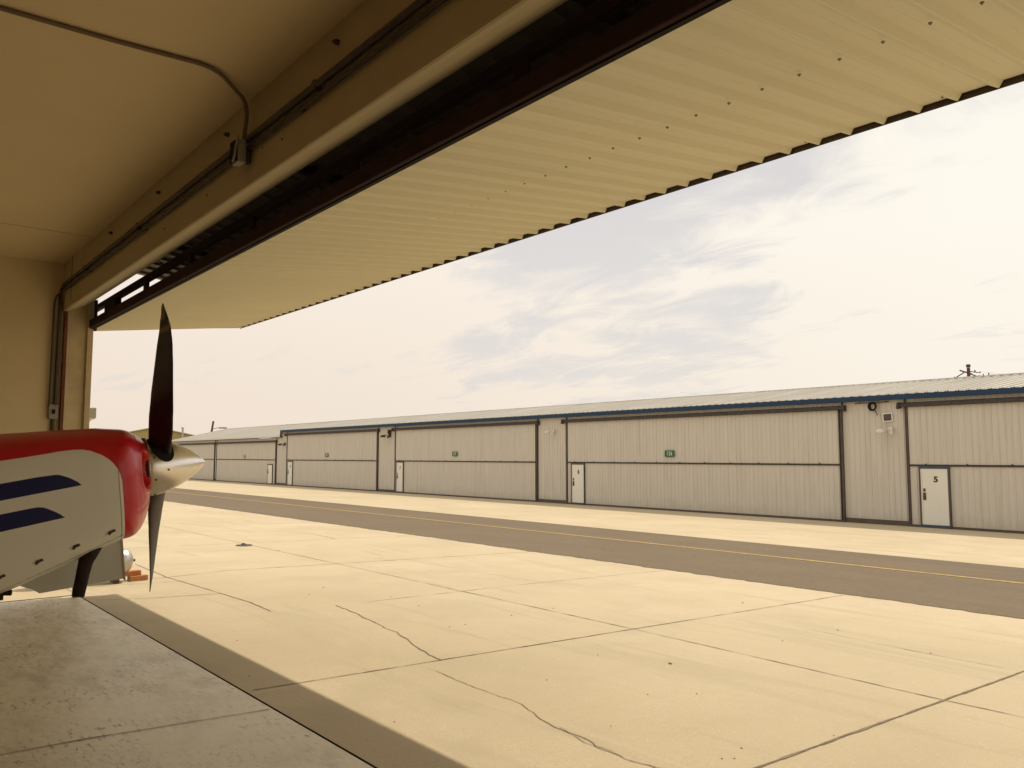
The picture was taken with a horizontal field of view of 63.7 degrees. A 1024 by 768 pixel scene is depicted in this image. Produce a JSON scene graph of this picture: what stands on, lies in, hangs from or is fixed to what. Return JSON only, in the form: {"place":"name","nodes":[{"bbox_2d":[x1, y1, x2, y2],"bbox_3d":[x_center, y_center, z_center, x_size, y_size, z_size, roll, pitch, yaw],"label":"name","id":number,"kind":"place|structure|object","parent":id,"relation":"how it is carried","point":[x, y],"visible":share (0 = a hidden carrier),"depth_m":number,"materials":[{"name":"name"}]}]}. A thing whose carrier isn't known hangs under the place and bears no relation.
{"place":"outdoors","nodes":[
{"label":"outdoors","id":0,"kind":"place"},
{"bbox_2d":[0,586,71,601],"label":"side apron","id":1,"kind":"object","parent":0,"point":[20,593],"depth_m":9.90,"materials":[{"name":"concrete"}]},
{"bbox_2d":[0,596,372,767],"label":"hangar floor","id":2,"kind":"structure","parent":0,"point":[64,681],"depth_m":5.43,"materials":[{"name":"grey concrete"}]},
{"bbox_2d":[0,303,204,600],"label":"aeroplane","id":3,"kind":"object","parent":2,"relation":"on","point":[76,505],"visible":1,"depth_m":3.43,"materials":[{"name":"paint"}]},
{"bbox_2d":[0,620,267,754],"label":"floor joints","id":4,"kind":"object","parent":2,"relation":"on","point":[122,732],"visible":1,"depth_m":4.93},
{"bbox_2d":[0,0,567,597],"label":"open hangar","id":5,"kind":"structure","parent":2,"relation":"on","point":[104,144],"depth_m":5.36,"materials":[{"name":"beige metal"}]},
{"bbox_2d":[48,404,58,430],"bbox_3d":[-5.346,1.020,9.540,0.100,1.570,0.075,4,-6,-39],"label":"switch box","id":6,"kind":"object","parent":5,"relation":"attached to","point":[52,412],"visible":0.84,"depth_m":9.58,"materials":[{"name":"grey metal"}]},
{"bbox_2d":[89,406,95,421],"bbox_3d":[-5.228,0.363,10.060,0.275,0.260,0.210,4,-6,-39],"label":"wall light","id":7,"kind":"object","parent":5,"relation":"attached to","point":[92,413],"visible":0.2,"depth_m":10.12,"materials":[{"name":"beige metal"}]},
{"bbox_2d":[0,5,248,138],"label":"conduit","id":8,"kind":"object","parent":5,"relation":"attached to","point":[124,43],"visible":1,"depth_m":4.67,"materials":[{"name":"grey metal"}]},
{"bbox_2d":[229,135,251,166],"bbox_3d":[-1.749,-1.496,5.311,0.128,0.177,0.121,4,-6,-39],"label":"junction box","id":9,"kind":"object","parent":5,"relation":"attached to","point":[240,155],"visible":1,"depth_m":5.27,"materials":[{"name":"grey metal"}]},
{"bbox_2d":[53,0,430,406],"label":"conduit","id":10,"kind":"object","parent":5,"relation":"attached to","point":[410,10],"visible":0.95,"depth_m":5.09,"materials":[{"name":"grey metal"}]},
{"bbox_2d":[48,0,447,406],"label":"conduit","id":11,"kind":"object","parent":5,"relation":"attached to","point":[388,42],"visible":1,"depth_m":4.96,"materials":[{"name":"grey metal"}]},
{"bbox_2d":[89,0,1023,330],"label":"bifold door","id":12,"kind":"structure","parent":5,"relation":"attached to","point":[569,112],"depth_m":4.37,"materials":[{"name":"metal"}]},
{"bbox_2d":[0,480,1011,602],"bbox_3d":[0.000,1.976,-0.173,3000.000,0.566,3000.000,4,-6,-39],"label":"ground","id":13,"kind":"structure","parent":0,"point":[301,485],"depth_m":9.98,"materials":[{"name":"beige concrete"}]},
{"bbox_2d":[129,428,193,439],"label":"gable building","id":14,"kind":"structure","parent":13,"relation":"on","point":[141,433],"depth_m":139.03,"materials":[{"name":"beige metal"}]},
{"bbox_2d":[211,421,226,431],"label":"lamp pole","id":15,"kind":"object","parent":13,"relation":"on","point":[212,426],"visible":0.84,"depth_m":149.79,"materials":[{"name":"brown metal"}]},
{"bbox_2d":[82,597,376,767],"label":"threshold gap","id":16,"kind":"object","parent":13,"relation":"on","point":[342,748],"visible":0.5,"depth_m":5.73,"materials":[{"name":"black rubber"}]},
{"bbox_2d":[172,373,1023,533],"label":"hangar row","id":17,"kind":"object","parent":13,"relation":"on","point":[948,453],"visible":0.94,"depth_m":32.20,"materials":[{"name":"beige metal"}]},
{"bbox_2d":[179,440,215,480],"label":"hangar door","id":18,"kind":"structure","parent":17,"relation":"in","point":[207,451],"depth_m":75.64,"materials":[{"name":"metal"}]},
{"bbox_2d":[214,440,277,484],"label":"hangar door","id":19,"kind":"structure","parent":17,"relation":"in","point":[231,466],"depth_m":68.21,"materials":[{"name":"metal"}]},
{"bbox_2d":[267,464,272,484],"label":"walk door","id":20,"kind":"structure","parent":17,"relation":"in","point":[269,466],"depth_m":64.16,"materials":[{"name":"white metal"}]},
{"bbox_2d":[287,461,292,485],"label":"walk door","id":21,"kind":"structure","parent":17,"relation":"in","point":[289,463],"depth_m":61.34,"materials":[{"name":"white metal"}]},
{"bbox_2d":[284,427,379,490],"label":"hangar door","id":22,"kind":"structure","parent":17,"relation":"in","point":[352,461],"depth_m":55.90,"materials":[{"name":"metal"}]},
{"bbox_2d":[396,461,403,492],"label":"walk door","id":23,"kind":"structure","parent":17,"relation":"in","point":[399,466],"depth_m":49.35,"materials":[{"name":"white metal"}]},
{"bbox_2d":[391,419,539,501],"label":"hangar door","id":24,"kind":"structure","parent":17,"relation":"in","point":[483,467],"depth_m":43.92,"materials":[{"name":"metal"}]},
{"bbox_2d":[571,463,585,504],"bbox_3d":[3.004,4.542,37.509,0.110,1.881,0.870,4,-6,-39],"label":"walk door","id":25,"kind":"structure","parent":17,"relation":"in","point":[578,496],"depth_m":37.48,"materials":[{"name":"white metal"}]},
{"bbox_2d":[665,450,673,456],"bbox_3d":[6.391,2.827,33.457,0.013,0.265,0.500,4,-6,-39],"label":"number sign","id":26,"kind":"object","parent":17,"relation":"attached to","point":[669,453],"visible":1,"depth_m":33.45,"materials":[{"name":"green"}]},
{"bbox_2d":[561,402,845,521],"bbox_3d":[6.788,3.090,32.988,0.240,4.026,14.010,4,-6,-39],"label":"hangar door","id":27,"kind":"structure","parent":17,"relation":"in","point":[758,446],"depth_m":31.61,"materials":[{"name":"metal"}]},
{"bbox_2d":[876,427,892,434],"bbox_3d":[11.967,1.503,26.454,0.567,0.251,0.310,-1,-5,6],"label":"wall lamp","id":28,"kind":"object","parent":17,"relation":"attached to","point":[890,430],"visible":1,"depth_m":26.40,"materials":[{"name":"beige"}]},
{"bbox_2d":[882,413,892,421],"bbox_3d":[12.143,1.077,26.648,0.016,0.280,0.320,4,-9,-39],"label":"notice sign","id":29,"kind":"object","parent":17,"relation":"attached to","point":[887,417],"depth_m":26.64,"materials":[{"name":"white paint"}]},
{"bbox_2d":[918,466,952,528],"bbox_3d":[12.993,3.475,25.308,0.110,1.881,0.920,4,-6,-39],"label":"walk door","id":30,"kind":"structure","parent":17,"relation":"in","point":[935,499],"depth_m":25.28,"materials":[{"name":"white metal"}]},
{"bbox_2d":[896,397,1023,533],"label":"hangar door","id":31,"kind":"structure","parent":17,"relation":"in","point":[982,445],"depth_m":24.52,"materials":[{"name":"metal"}]},
{"bbox_2d":[957,364,989,376],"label":"utility pole","id":32,"kind":"object","parent":13,"relation":"on","point":[969,371],"visible":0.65,"depth_m":89.99,"materials":[{"name":"brown wood"}]},
{"bbox_2d":[67,479,1023,767],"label":"concrete apron","id":33,"kind":"object","parent":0,"point":[631,695],"visible":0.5,"depth_m":7.66,"materials":[{"name":"beige concrete"}]},
{"bbox_2d":[110,548,134,583],"bbox_3d":[-5.547,2.398,10.664,1.255,0.474,0.334,4,-6,-39],"label":"metal tank","id":34,"kind":"object","parent":33,"relation":"on","point":[128,559],"visible":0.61,"depth_m":10.88,"materials":[{"name":"silver metal"}]},
{"bbox_2d":[127,574,147,581],"bbox_3d":[-5.053,2.617,11.126,0.114,0.064,0.234,-4,-6,40],"label":"brick","id":35,"kind":"object","parent":33,"relation":"on","point":[138,577],"visible":1,"depth_m":11.08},
{"bbox_2d":[125,569,140,576],"bbox_3d":[-5.139,2.550,11.114,0.114,0.064,0.230,-5,-7,44],"label":"brick","id":36,"kind":"object","parent":35,"relation":"on","point":[133,572],"visible":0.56,"depth_m":11.09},
{"bbox_2d":[235,543,251,545],"bbox_3d":[-5.237,3.131,16.099,0.320,0.047,0.320,4,-6,-39],"label":"tie down","id":37,"kind":"object","parent":33,"relation":"on","point":[243,544],"visible":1,"depth_m":16.05,"materials":[{"name":"grey metal"}]},
{"bbox_2d":[93,531,997,767],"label":"pavement cracks","id":38,"kind":"object","parent":33,"relation":"on","point":[440,659],"visible":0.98,"depth_m":7.21,"materials":[{"name":"concrete"}]},
{"bbox_2d":[142,509,1023,767],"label":"pavement joints","id":39,"kind":"object","parent":33,"relation":"on","point":[831,740],"visible":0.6,"depth_m":6.30,"materials":[{"name":"concrete"}]},
{"bbox_2d":[89,81,1023,434],"label":"sky","id":40,"kind":"structure","parent":0,"point":[892,252],"materials":[{"name":"white"}]},
{"bbox_2d":[164,488,1023,618],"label":"asphalt taxiway","id":41,"kind":"structure","parent":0,"point":[1000,598],"depth_m":15.91,"materials":[{"name":"grey asphalt"}]},
{"bbox_2d":[167,491,1023,583],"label":"taxiway line","id":42,"kind":"object","parent":41,"relation":"on","point":[673,545],"visible":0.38,"depth_m":16.98,"materials":[{"name":"yellow paint"}]},
{"bbox_3d":[11.821,0.604,27.080,0.071,0.043,1.150,4,-6,-39],"label":"rod","id":43,"kind":"object","parent":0,"visible":0},
{"bbox_2d":[867,402,877,415],"bbox_3d":[11.816,0.811,26.982,0.092,0.460,0.338,4,-6,-39],"label":"cable coil","id":44,"kind":"object","parent":43,"relation":"hanging from","point":[869,406],"visible":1,"depth_m":26.97,"materials":[{"name":"black rubber"}]}
]}

